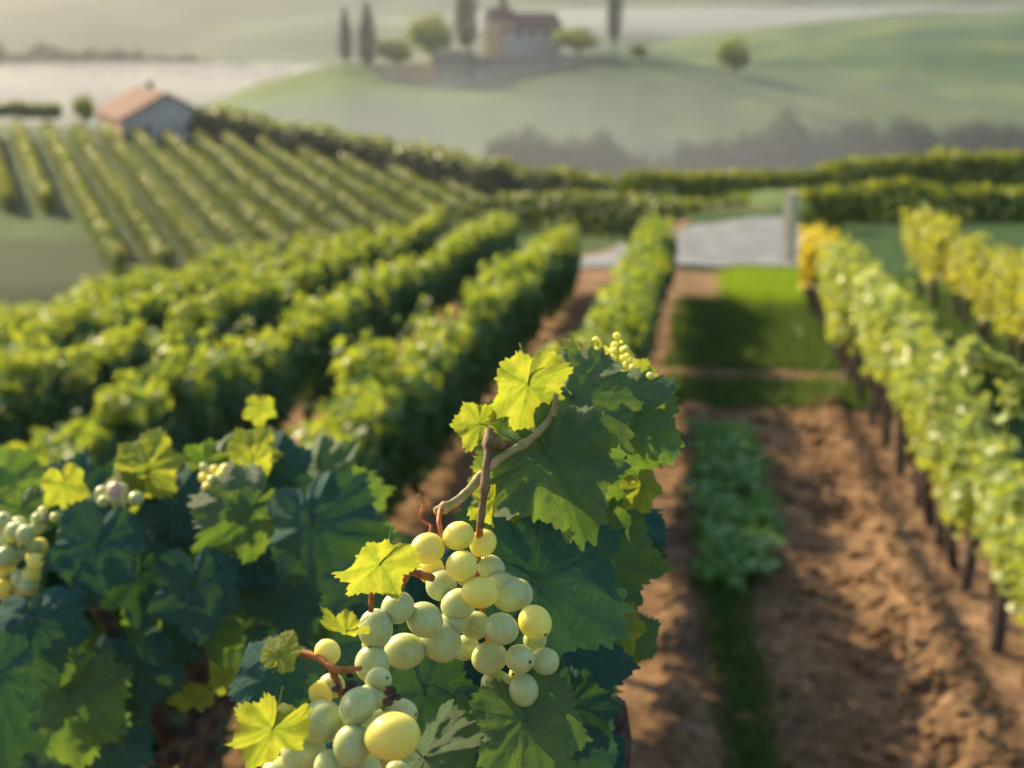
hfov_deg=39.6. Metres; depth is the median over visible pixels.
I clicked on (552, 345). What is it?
grapevine
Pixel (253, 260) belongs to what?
grapevine
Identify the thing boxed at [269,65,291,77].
misty tree
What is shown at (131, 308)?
grapevine
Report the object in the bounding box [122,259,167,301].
grapevine
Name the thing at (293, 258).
grapevine
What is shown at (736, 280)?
grass
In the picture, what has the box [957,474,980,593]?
wooden stake
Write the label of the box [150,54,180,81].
misty tree
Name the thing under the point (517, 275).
grapevine
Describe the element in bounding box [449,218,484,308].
grapevine
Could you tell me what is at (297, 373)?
grapevine
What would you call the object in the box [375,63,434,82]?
garden wall
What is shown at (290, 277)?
grapevine
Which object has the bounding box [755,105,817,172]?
misty tree
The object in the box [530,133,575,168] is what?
misty tree
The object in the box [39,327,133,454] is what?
grapevine
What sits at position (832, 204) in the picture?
bush
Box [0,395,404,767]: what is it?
grapevine
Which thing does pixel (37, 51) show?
misty tree
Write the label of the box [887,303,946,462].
grapevine
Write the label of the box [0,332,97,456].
grapevine
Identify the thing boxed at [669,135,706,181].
misty tree
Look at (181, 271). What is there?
grapevine
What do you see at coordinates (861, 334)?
grapevine
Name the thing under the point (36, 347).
grapevine
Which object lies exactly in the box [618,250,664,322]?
grapevine
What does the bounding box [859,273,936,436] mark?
grapevine
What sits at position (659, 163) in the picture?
misty tree
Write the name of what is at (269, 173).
vine row
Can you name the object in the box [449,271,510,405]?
grapevine
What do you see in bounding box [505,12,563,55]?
farmhouse
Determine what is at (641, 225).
grapevine
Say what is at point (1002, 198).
vine row
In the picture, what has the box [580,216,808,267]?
gravel road
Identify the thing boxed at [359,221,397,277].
grapevine
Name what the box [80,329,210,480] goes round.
grapevine
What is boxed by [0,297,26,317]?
grapevine
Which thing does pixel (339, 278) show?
grapevine
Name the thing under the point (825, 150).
misty tree
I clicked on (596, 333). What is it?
grapevine
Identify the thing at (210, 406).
grapevine
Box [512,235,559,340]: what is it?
grapevine
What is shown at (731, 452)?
weeds
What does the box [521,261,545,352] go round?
grapevine
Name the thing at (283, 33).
distant mountains
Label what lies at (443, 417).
grapevine
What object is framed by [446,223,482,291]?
grapevine
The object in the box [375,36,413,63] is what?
round tree
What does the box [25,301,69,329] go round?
grapevine
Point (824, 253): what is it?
grapevine
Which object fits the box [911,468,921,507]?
wooden stake
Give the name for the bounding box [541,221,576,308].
grapevine
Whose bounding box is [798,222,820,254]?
grapevine
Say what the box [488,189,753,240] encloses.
vine row
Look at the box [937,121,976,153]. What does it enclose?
misty tree
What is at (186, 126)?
window
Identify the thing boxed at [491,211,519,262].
grapevine
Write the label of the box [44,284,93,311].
grapevine
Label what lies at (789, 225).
end post
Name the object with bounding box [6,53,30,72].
misty tree
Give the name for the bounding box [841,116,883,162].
misty tree
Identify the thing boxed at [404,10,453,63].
round tree
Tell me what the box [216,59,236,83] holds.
misty tree
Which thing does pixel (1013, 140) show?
misty tree
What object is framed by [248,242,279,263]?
grapevine
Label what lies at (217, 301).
grapevine
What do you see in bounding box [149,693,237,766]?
grapevine
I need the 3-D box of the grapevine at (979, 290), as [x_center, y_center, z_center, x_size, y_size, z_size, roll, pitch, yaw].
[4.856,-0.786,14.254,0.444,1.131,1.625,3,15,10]
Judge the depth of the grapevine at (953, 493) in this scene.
7.17 m
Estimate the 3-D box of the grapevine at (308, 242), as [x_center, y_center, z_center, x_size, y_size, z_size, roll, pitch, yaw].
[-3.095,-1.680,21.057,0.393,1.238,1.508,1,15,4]
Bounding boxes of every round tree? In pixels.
[69,94,95,127]
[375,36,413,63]
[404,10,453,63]
[714,34,750,76]
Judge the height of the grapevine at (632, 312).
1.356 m
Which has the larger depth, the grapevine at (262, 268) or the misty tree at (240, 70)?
the misty tree at (240, 70)
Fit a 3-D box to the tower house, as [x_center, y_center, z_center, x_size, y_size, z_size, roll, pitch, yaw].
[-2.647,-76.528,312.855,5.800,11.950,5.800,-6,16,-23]
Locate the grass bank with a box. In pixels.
[713,189,1023,212]
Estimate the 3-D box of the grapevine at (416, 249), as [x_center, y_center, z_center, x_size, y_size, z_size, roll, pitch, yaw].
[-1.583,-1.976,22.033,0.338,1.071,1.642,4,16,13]
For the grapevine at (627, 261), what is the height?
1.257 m
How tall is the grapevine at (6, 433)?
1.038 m
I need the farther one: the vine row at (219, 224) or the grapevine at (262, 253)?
the vine row at (219, 224)
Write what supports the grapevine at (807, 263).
on the vineyard ground at (814, 734)
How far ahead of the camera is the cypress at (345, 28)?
320.82 m
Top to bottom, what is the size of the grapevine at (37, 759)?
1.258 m
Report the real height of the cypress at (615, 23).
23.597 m
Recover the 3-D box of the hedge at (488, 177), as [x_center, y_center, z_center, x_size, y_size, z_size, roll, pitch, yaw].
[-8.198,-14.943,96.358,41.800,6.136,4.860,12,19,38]
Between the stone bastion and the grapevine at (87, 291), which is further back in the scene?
the stone bastion
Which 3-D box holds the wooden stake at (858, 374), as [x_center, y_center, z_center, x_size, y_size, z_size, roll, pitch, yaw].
[2.853,-0.113,11.702,0.069,0.781,0.071,-4,13,9]
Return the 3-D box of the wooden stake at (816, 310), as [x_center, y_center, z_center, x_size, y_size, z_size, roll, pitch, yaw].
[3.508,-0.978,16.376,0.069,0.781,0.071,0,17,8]
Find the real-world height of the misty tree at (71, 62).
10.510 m
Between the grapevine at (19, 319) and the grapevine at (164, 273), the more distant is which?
the grapevine at (164, 273)
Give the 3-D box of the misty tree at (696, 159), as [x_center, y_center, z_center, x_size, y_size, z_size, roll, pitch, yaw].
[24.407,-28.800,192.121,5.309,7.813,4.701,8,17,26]
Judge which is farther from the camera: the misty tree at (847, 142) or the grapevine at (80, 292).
the misty tree at (847, 142)
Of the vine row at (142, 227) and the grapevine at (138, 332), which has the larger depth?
the vine row at (142, 227)
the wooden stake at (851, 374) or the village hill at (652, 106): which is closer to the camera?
the wooden stake at (851, 374)
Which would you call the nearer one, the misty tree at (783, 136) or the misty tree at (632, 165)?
the misty tree at (632, 165)
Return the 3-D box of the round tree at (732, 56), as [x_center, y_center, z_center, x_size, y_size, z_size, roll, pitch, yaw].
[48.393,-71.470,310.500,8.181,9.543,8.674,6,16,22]
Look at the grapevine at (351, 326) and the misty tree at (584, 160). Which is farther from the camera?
the misty tree at (584, 160)
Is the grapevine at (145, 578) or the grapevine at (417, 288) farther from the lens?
the grapevine at (417, 288)
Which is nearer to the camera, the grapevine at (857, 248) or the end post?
the grapevine at (857, 248)
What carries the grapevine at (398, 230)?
on the vineyard ground at (814, 734)
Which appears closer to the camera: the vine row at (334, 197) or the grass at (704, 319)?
the grass at (704, 319)
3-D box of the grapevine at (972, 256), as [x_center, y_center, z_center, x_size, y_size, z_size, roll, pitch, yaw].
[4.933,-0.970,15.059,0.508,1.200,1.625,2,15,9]
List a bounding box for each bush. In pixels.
[551,26,599,54]
[629,44,648,59]
[797,185,849,230]
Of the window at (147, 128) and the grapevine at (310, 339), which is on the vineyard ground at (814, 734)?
the grapevine at (310, 339)
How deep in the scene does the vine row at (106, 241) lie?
77.52 m
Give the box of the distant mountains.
[0,0,1023,69]
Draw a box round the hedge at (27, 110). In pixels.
[0,100,63,120]
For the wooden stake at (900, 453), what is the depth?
9.34 m
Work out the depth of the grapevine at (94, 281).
23.88 m
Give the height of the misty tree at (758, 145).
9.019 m
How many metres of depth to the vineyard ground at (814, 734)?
6.89 m
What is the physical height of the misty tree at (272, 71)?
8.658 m
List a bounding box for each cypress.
[336,7,352,63]
[356,1,378,65]
[452,0,479,48]
[498,0,507,7]
[606,0,623,49]
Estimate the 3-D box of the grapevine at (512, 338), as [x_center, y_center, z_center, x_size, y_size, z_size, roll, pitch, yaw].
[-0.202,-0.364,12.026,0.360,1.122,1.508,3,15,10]
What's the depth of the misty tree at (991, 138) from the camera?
200.66 m
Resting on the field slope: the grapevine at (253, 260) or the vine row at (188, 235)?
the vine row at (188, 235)
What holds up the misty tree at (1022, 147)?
on the village hill at (652, 106)
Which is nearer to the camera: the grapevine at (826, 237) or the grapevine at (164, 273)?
the grapevine at (826, 237)
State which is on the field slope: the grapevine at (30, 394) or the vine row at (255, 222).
the vine row at (255, 222)
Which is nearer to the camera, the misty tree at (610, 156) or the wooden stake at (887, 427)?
the wooden stake at (887, 427)
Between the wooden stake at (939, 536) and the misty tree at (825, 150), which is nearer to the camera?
the wooden stake at (939, 536)
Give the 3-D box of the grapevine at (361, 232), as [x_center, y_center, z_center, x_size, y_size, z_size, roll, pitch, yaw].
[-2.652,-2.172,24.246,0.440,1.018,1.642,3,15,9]
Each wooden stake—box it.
[813,276,818,320]
[818,274,824,333]
[831,338,836,357]
[839,342,846,370]
[848,339,855,383]
[852,323,863,403]
[867,368,878,425]
[880,386,894,448]
[894,394,905,475]
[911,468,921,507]
[932,485,945,546]
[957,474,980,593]
[989,518,1011,653]
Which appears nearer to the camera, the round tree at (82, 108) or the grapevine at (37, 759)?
the grapevine at (37, 759)
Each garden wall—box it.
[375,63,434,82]
[471,55,618,81]
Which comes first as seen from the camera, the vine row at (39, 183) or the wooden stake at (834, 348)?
the wooden stake at (834, 348)
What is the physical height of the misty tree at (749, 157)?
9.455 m
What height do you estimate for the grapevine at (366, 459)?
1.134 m
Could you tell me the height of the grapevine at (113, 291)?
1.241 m
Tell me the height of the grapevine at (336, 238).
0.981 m
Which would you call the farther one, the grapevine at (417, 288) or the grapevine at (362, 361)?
the grapevine at (417, 288)
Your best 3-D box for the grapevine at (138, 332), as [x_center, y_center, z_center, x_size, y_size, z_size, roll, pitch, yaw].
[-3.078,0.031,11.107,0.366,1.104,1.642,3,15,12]
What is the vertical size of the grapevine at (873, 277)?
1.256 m
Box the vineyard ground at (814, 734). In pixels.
[174,208,1023,767]
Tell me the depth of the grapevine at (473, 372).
10.48 m
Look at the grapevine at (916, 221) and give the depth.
18.75 m
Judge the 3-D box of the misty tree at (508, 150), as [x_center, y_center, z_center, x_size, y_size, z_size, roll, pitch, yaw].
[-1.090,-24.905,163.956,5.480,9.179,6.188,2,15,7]
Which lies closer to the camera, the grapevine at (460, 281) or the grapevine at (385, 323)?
the grapevine at (385, 323)
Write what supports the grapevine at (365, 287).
on the vineyard ground at (814, 734)
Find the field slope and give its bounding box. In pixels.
[0,125,626,308]
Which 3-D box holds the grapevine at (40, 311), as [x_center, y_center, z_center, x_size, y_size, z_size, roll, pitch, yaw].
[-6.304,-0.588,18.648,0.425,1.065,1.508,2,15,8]
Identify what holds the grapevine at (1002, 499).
on the vineyard ground at (814, 734)
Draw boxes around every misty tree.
[0,41,12,70]
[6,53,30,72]
[8,52,35,76]
[20,40,53,75]
[34,45,67,78]
[54,49,88,78]
[77,46,104,79]
[92,47,133,80]
[120,48,151,80]
[142,53,162,80]
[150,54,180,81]
[174,53,203,81]
[175,52,199,76]
[196,58,220,82]
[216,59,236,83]
[223,59,253,84]
[248,65,269,82]
[265,64,290,79]
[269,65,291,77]
[482,127,522,165]
[513,121,546,169]
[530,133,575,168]
[561,131,599,173]
[586,125,628,177]
[618,148,638,177]
[631,150,655,189]
[650,153,674,187]
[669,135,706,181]
[674,141,711,179]
[696,134,729,175]
[718,138,746,178]
[725,128,764,178]
[747,131,774,170]
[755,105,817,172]
[787,126,824,169]
[807,125,847,165]
[825,131,847,166]
[828,119,869,163]
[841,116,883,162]
[869,128,899,161]
[882,112,927,160]
[915,120,943,156]
[931,132,948,155]
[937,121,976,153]
[956,117,986,154]
[977,117,1008,153]
[1000,119,1023,151]
[1017,126,1023,150]
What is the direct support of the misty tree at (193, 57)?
on the hill at (64, 88)
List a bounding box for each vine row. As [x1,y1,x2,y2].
[0,147,17,212]
[10,118,57,213]
[40,120,131,277]
[69,121,176,271]
[99,124,214,265]
[128,124,256,254]
[158,125,293,259]
[189,129,330,244]
[220,130,359,239]
[257,137,392,237]
[295,144,422,231]
[337,152,451,234]
[383,163,476,226]
[434,174,495,219]
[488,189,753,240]
[618,145,1023,214]
[822,176,1023,222]
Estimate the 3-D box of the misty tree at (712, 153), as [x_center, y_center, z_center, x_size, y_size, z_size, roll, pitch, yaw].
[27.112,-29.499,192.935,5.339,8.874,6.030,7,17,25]
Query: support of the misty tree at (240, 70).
on the hill at (64, 88)
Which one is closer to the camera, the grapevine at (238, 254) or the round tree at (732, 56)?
the grapevine at (238, 254)
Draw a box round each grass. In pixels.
[652,264,1023,422]
[688,471,793,767]
[708,262,806,308]
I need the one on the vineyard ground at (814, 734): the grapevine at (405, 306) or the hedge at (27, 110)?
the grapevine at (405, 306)
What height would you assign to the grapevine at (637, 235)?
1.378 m
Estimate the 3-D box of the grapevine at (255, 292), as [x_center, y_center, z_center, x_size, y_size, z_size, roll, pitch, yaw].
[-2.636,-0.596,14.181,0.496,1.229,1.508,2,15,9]
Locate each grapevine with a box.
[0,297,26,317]
[0,309,29,347]
[0,327,61,361]
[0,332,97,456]
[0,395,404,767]
[0,403,21,446]
[6,299,104,361]
[7,442,21,448]
[15,300,44,316]
[15,699,181,767]
[17,426,102,477]
[19,302,47,318]
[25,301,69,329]
[26,409,133,478]
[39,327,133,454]
[43,291,72,306]
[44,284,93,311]
[47,318,165,401]
[56,278,93,302]
[56,292,105,315]
[72,281,100,300]
[80,269,109,289]
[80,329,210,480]
[86,267,137,309]
[88,304,146,349]
[94,285,168,346]
[120,268,147,277]
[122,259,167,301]
[131,325,192,389]
[139,275,187,328]
[147,261,175,286]
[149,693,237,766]
[159,281,230,367]
[160,322,252,464]
[162,255,222,303]
[168,274,261,353]
[169,266,192,274]
[175,267,200,277]
[189,243,227,279]
[207,273,232,294]
[209,244,248,274]
[213,255,265,287]
[215,316,300,434]
[222,259,287,350]
[223,332,684,767]
[236,248,264,267]
[244,323,306,433]
[247,253,276,286]
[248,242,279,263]
[265,249,289,281]
[266,275,299,328]
[269,284,346,422]
[274,260,320,313]
[279,244,313,272]
[285,403,388,482]
[289,227,320,261]
[290,243,338,304]
[300,315,438,518]
[303,286,369,391]
[318,237,333,259]
[320,231,348,253]
[320,242,350,292]
[320,380,408,518]
[328,261,383,348]
[329,232,367,289]
[336,227,367,246]
[336,230,359,248]
[351,243,375,278]
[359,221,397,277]
[360,263,400,349]
[372,249,417,350]
[382,253,436,346]
[383,221,412,263]
[385,230,409,269]
[392,316,466,501]
[400,216,429,263]
[405,215,438,256]
[407,257,448,332]
[410,295,465,467]
[420,205,443,256]
[420,236,460,323]
[424,317,496,443]
[434,238,468,317]
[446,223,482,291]
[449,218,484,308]
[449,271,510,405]
[462,270,519,396]
[468,222,498,282]
[473,210,505,262]
[478,250,525,352]
[486,219,513,260]
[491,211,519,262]
[493,243,541,354]
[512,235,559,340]
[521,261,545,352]
[525,229,572,319]
[535,313,632,362]
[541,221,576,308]
[543,237,559,315]
[556,332,579,354]
[557,216,581,278]
[565,242,580,302]
[575,284,635,363]
[589,265,648,359]
[592,330,631,360]
[603,288,648,350]
[611,256,657,355]
[615,270,658,360]
[617,239,673,318]
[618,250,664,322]
[624,211,670,301]
[632,212,670,246]
[635,227,670,307]
[638,215,679,294]
[797,222,840,313]
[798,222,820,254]
[814,229,836,296]
[815,235,842,292]
[819,232,878,361]
[820,240,879,378]
[821,237,863,308]
[848,258,888,395]
[854,275,898,413]
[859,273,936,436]
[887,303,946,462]
[887,318,982,488]
[897,337,997,526]
[900,204,944,295]
[917,225,946,302]
[919,210,962,311]
[924,388,1009,569]
[940,233,964,318]
[947,333,1023,423]
[951,232,978,328]
[956,232,1003,337]
[964,423,1023,624]
[969,243,1016,351]
[974,458,1023,685]
[987,244,1019,358]
[995,248,1023,368]
[1013,260,1023,333]
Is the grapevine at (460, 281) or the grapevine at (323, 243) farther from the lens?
the grapevine at (323, 243)
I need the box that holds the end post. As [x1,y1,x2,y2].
[782,191,798,260]
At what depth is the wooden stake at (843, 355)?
13.27 m
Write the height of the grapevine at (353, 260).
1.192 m
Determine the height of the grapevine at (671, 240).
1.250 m
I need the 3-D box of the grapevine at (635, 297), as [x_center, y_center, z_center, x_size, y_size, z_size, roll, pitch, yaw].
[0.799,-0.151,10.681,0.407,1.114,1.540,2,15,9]
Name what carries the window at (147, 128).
in the barn
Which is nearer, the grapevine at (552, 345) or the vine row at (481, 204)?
the grapevine at (552, 345)
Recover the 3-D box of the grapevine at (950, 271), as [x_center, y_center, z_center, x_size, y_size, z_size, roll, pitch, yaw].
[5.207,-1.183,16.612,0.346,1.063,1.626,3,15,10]
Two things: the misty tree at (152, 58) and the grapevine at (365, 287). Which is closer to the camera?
the grapevine at (365, 287)
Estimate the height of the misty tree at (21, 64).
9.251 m
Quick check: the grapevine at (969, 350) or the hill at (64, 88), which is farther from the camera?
the hill at (64, 88)
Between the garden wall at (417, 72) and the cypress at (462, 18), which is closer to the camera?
the garden wall at (417, 72)
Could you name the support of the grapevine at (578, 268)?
on the vineyard ground at (814, 734)
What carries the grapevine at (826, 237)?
on the vineyard ground at (814, 734)
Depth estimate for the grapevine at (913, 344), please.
9.03 m
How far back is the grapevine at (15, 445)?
6.39 m
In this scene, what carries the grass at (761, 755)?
on the vineyard ground at (814, 734)
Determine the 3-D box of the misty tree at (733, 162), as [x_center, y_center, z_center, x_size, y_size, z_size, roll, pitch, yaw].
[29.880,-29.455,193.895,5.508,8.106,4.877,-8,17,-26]
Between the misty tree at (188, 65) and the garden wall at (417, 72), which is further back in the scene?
the misty tree at (188, 65)
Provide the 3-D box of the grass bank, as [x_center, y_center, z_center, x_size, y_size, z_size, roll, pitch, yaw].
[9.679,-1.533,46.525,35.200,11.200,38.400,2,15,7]
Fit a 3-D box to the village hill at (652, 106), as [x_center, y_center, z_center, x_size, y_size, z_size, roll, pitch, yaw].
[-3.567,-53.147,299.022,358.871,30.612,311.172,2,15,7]
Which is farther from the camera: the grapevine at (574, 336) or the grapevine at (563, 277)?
the grapevine at (563, 277)
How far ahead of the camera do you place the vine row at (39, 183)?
87.48 m
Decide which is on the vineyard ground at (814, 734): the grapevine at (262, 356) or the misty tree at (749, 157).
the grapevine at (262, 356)
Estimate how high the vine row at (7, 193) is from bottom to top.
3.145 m
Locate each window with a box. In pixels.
[144,125,151,133]
[184,124,190,131]
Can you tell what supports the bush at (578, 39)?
on the village hill at (652, 106)
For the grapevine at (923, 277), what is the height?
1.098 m
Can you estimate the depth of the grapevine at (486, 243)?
19.99 m
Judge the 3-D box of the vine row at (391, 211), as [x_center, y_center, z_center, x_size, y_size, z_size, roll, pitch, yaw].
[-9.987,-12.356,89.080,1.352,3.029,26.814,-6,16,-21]
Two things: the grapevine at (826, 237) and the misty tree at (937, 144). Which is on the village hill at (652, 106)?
the misty tree at (937, 144)
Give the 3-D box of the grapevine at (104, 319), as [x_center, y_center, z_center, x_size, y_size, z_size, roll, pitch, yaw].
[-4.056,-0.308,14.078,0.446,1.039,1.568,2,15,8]
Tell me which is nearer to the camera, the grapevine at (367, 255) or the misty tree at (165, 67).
the grapevine at (367, 255)
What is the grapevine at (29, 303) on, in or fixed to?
on the vineyard ground at (814, 734)
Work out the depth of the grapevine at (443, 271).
16.78 m
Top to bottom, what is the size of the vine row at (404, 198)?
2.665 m
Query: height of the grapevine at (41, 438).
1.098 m
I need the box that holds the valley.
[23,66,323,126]
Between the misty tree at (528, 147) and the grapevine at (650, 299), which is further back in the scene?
the misty tree at (528, 147)
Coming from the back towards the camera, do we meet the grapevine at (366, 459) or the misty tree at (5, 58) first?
the misty tree at (5, 58)
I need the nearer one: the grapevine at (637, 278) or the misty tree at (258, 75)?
the grapevine at (637, 278)
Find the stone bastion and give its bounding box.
[433,49,475,86]
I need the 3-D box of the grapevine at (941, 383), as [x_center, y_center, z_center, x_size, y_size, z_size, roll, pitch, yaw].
[2.432,0.362,8.085,0.381,1.087,1.775,2,15,7]
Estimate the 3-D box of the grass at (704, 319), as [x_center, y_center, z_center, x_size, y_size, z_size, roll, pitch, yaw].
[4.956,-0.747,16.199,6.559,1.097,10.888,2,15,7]
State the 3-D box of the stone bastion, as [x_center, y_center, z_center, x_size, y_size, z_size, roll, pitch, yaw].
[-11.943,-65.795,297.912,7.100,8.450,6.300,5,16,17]
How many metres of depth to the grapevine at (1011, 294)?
12.85 m
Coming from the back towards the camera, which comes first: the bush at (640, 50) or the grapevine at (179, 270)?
the bush at (640, 50)
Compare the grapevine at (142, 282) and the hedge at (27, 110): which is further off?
the hedge at (27, 110)
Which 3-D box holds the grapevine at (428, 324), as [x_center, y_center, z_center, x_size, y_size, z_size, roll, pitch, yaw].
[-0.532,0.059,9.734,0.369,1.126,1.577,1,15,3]
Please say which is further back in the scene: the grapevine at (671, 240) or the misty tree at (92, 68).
the misty tree at (92, 68)
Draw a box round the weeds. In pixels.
[674,411,793,600]
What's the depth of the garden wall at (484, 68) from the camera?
298.87 m
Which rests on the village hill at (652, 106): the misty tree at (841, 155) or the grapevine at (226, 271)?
the misty tree at (841, 155)
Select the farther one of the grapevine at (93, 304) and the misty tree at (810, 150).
the misty tree at (810, 150)
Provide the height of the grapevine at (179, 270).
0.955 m
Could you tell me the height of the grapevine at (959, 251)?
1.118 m
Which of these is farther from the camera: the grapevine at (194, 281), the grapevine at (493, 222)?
the grapevine at (493, 222)
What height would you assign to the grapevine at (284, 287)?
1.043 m
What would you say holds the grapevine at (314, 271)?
on the vineyard ground at (814, 734)
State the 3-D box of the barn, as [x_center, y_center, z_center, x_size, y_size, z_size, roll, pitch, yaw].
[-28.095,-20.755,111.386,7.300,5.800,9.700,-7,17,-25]
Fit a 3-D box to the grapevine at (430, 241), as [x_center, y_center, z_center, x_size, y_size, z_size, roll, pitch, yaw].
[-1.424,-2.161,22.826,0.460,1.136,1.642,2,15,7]
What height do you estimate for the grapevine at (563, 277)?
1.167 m
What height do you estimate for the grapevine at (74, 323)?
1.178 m
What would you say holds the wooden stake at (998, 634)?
on the vineyard ground at (814, 734)
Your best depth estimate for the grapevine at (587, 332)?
8.93 m
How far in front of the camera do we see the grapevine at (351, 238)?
23.19 m
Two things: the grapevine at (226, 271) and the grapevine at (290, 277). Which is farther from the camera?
the grapevine at (226, 271)
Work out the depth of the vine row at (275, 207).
84.67 m
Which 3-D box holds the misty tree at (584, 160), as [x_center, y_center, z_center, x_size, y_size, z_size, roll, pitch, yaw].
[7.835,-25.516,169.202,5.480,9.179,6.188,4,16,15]
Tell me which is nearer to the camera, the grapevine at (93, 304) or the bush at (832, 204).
the grapevine at (93, 304)
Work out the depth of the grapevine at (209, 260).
21.13 m
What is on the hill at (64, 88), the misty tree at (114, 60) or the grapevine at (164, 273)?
the misty tree at (114, 60)
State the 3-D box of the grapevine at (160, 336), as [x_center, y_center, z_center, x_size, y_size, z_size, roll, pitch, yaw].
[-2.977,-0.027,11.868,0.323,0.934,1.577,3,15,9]
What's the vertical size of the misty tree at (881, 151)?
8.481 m
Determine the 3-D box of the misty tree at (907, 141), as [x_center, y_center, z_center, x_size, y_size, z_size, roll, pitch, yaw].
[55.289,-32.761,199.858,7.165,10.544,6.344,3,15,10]
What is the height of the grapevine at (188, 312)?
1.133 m
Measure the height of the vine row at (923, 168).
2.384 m
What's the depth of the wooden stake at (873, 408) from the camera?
10.91 m
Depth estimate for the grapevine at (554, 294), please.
16.19 m
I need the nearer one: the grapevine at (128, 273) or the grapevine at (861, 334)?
the grapevine at (861, 334)
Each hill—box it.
[0,67,266,124]
[96,51,1023,190]
[574,11,1023,111]
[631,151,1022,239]
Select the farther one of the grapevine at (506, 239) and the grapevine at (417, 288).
the grapevine at (506, 239)
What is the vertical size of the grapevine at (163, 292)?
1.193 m
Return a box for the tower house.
[483,8,516,55]
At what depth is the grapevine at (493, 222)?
20.88 m
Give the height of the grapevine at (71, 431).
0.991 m
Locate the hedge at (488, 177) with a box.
[189,105,640,230]
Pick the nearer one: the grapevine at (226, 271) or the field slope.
the grapevine at (226, 271)
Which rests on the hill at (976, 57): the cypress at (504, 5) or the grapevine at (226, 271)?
the cypress at (504, 5)
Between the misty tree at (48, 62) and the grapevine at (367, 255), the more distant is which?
the misty tree at (48, 62)
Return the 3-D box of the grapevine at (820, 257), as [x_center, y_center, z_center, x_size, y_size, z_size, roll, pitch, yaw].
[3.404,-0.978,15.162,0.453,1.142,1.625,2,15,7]
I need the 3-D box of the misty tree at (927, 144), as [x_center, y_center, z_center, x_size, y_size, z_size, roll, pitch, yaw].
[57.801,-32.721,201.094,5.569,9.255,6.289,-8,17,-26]
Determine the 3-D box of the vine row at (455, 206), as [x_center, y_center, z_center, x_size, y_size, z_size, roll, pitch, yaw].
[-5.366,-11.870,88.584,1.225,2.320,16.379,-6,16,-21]
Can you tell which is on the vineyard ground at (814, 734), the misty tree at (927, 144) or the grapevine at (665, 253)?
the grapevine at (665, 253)
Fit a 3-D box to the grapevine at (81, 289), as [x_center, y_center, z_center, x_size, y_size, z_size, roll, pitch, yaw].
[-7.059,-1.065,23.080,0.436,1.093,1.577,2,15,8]
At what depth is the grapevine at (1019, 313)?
12.20 m
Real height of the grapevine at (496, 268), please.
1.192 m
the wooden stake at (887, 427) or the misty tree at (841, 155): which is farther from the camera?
the misty tree at (841, 155)
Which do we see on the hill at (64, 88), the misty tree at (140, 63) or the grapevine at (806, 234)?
the misty tree at (140, 63)
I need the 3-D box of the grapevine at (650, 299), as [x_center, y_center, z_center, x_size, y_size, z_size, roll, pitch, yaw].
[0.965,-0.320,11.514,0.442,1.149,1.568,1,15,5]
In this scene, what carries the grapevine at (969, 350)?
on the vineyard ground at (814, 734)
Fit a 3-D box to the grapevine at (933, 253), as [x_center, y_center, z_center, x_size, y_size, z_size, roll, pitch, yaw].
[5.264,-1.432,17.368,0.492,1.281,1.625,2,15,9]
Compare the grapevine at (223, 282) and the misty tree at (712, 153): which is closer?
the grapevine at (223, 282)
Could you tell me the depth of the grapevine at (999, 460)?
6.63 m
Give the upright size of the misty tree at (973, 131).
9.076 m
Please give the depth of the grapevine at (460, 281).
17.48 m
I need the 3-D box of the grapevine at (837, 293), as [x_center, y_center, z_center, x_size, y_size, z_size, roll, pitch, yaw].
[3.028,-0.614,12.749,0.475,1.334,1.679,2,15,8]
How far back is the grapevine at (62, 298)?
22.63 m
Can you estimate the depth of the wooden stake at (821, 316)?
15.58 m
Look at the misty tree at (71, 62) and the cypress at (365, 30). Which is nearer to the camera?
the cypress at (365, 30)
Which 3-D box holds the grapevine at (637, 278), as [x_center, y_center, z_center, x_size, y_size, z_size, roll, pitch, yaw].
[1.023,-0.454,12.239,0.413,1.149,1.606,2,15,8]
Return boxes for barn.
[93,81,202,141]
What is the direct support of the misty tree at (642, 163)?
on the village hill at (652, 106)
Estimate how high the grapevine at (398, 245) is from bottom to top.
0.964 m
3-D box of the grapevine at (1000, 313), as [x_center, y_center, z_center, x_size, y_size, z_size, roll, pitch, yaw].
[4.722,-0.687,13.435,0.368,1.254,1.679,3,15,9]
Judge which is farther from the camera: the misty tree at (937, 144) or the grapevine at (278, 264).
the misty tree at (937, 144)
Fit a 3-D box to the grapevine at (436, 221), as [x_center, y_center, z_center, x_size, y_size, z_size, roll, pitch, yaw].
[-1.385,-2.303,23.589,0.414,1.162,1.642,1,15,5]
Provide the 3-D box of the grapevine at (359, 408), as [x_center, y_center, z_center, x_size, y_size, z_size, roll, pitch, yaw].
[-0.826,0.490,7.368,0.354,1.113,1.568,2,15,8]
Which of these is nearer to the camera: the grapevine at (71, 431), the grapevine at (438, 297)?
the grapevine at (71, 431)
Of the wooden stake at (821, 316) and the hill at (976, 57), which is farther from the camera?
the hill at (976, 57)
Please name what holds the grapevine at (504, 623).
on the vineyard ground at (814, 734)
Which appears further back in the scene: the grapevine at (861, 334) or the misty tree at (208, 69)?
the misty tree at (208, 69)
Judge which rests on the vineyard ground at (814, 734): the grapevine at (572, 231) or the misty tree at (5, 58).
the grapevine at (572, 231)

